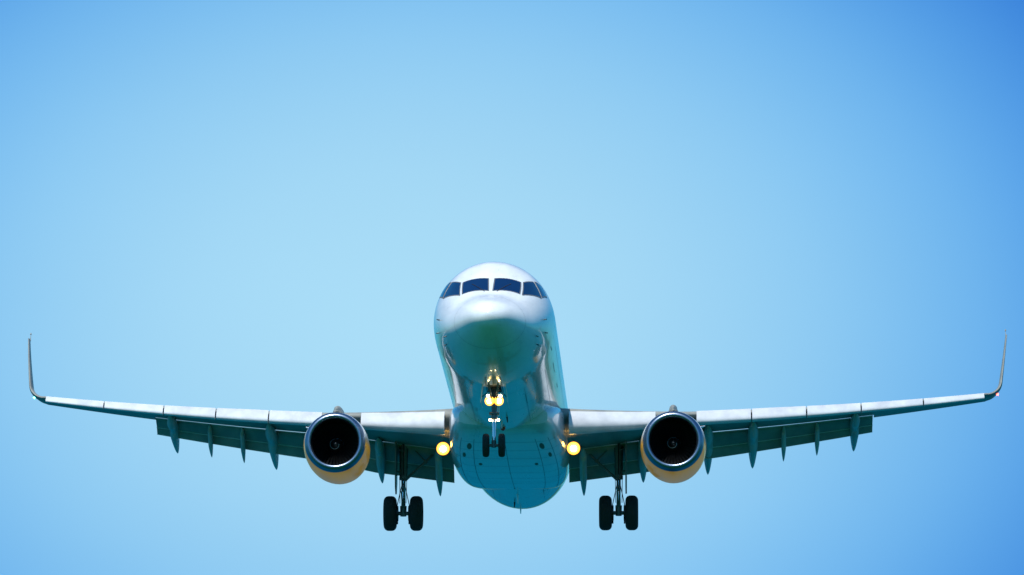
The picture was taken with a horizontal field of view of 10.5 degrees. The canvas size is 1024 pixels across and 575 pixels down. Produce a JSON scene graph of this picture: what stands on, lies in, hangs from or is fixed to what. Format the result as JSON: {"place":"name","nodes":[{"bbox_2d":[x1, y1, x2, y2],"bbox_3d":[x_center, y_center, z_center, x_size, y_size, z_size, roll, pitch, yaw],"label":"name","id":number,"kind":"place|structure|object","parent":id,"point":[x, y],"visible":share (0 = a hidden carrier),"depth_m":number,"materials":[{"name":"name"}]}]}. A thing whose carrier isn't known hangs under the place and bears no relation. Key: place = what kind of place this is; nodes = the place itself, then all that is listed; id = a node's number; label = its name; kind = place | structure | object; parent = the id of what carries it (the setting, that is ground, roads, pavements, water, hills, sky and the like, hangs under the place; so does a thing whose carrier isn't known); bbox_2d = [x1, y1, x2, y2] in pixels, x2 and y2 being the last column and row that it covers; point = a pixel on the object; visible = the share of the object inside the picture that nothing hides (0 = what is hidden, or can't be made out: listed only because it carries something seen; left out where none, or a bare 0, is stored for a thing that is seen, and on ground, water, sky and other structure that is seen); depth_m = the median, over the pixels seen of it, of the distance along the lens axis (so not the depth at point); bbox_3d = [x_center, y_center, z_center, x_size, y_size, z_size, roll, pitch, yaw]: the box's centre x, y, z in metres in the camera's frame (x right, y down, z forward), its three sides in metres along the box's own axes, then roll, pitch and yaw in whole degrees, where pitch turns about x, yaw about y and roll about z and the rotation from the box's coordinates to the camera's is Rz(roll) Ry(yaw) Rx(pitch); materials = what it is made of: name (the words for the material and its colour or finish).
{"place":"outdoors","nodes":[
{"label":"outdoors","id":0,"kind":"place"},
{"bbox_2d":[0,0,1023,574],"label":"sky","id":1,"kind":"structure","parent":0,"point":[269,205],"materials":[{"name":"blue"}]},
{"bbox_2d":[28,262,1006,530],"bbox_3d":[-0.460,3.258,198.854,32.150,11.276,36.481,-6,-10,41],"label":"airliner","id":2,"kind":"object","parent":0,"point":[510,430],"visible":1,"depth_m":192.69,"materials":[{"name":"white paint"}]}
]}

